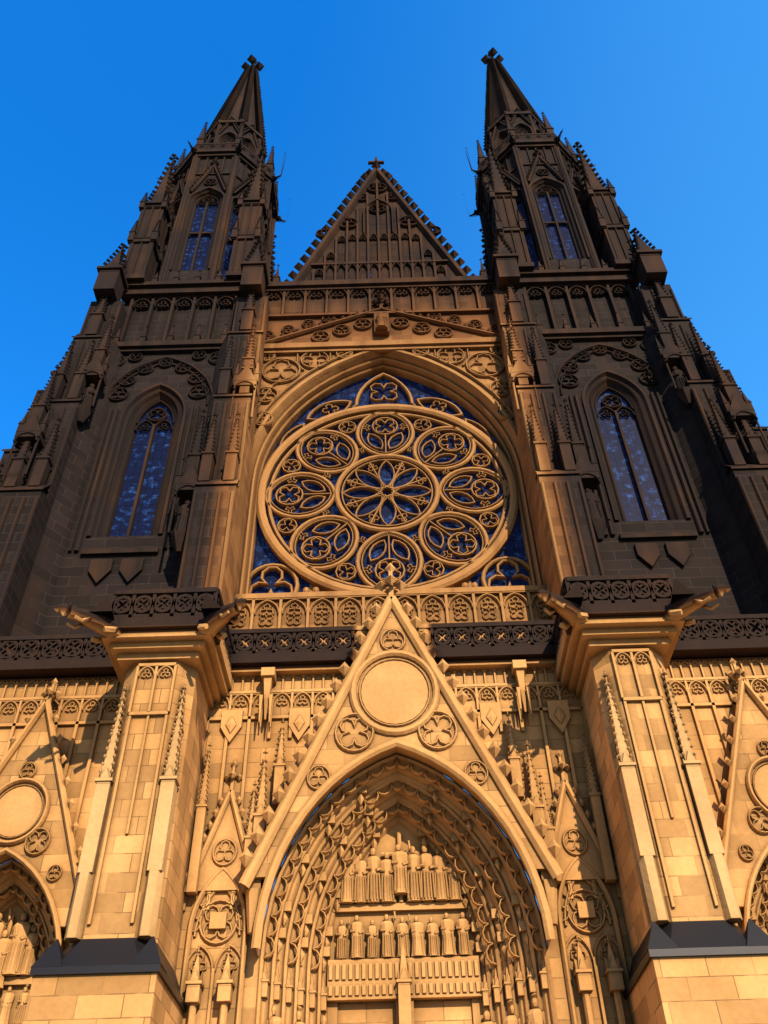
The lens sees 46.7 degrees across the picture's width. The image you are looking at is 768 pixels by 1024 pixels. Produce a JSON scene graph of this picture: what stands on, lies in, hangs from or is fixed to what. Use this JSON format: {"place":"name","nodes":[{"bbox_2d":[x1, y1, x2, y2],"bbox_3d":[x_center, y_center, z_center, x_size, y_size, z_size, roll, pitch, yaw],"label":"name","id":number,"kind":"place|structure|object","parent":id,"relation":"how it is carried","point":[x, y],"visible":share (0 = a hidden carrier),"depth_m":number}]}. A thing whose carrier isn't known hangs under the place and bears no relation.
{"place":"outdoors","nodes":[
{"label":"outdoors","id":0,"kind":"place"},
{"bbox_2d":[0,116,767,1023],"bbox_3d":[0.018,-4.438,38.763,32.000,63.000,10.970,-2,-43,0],"label":"cathedral walls","id":1,"kind":"structure","parent":0,"point":[52,572],"depth_m":25.51},
{"bbox_2d":[0,47,767,1023],"bbox_3d":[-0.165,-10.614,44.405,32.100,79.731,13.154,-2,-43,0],"label":"cathedral","id":2,"kind":"structure","parent":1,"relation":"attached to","point":[402,875],"depth_m":27.11},
{"bbox_2d":[109,191,666,593],"bbox_3d":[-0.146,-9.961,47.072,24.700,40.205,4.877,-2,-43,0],"label":"stained glass windows","id":3,"kind":"structure","parent":1,"relation":"in","point":[264,554],"depth_m":36.07},
{"bbox_2d":[29,757,767,1011],"bbox_3d":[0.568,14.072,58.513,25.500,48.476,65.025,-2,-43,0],"label":"ledges","id":4,"kind":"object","parent":1,"relation":"attached to","point":[669,939],"depth_m":18.65},
{"bbox_2d":[64,669,742,942],"bbox_3d":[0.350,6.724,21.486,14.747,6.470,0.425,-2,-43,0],"label":"pilasters","id":5,"kind":"object","parent":1,"relation":"attached to","point":[625,772],"visible":0.99,"depth_m":20.67},
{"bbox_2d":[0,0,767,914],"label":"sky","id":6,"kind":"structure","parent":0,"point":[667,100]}
]}

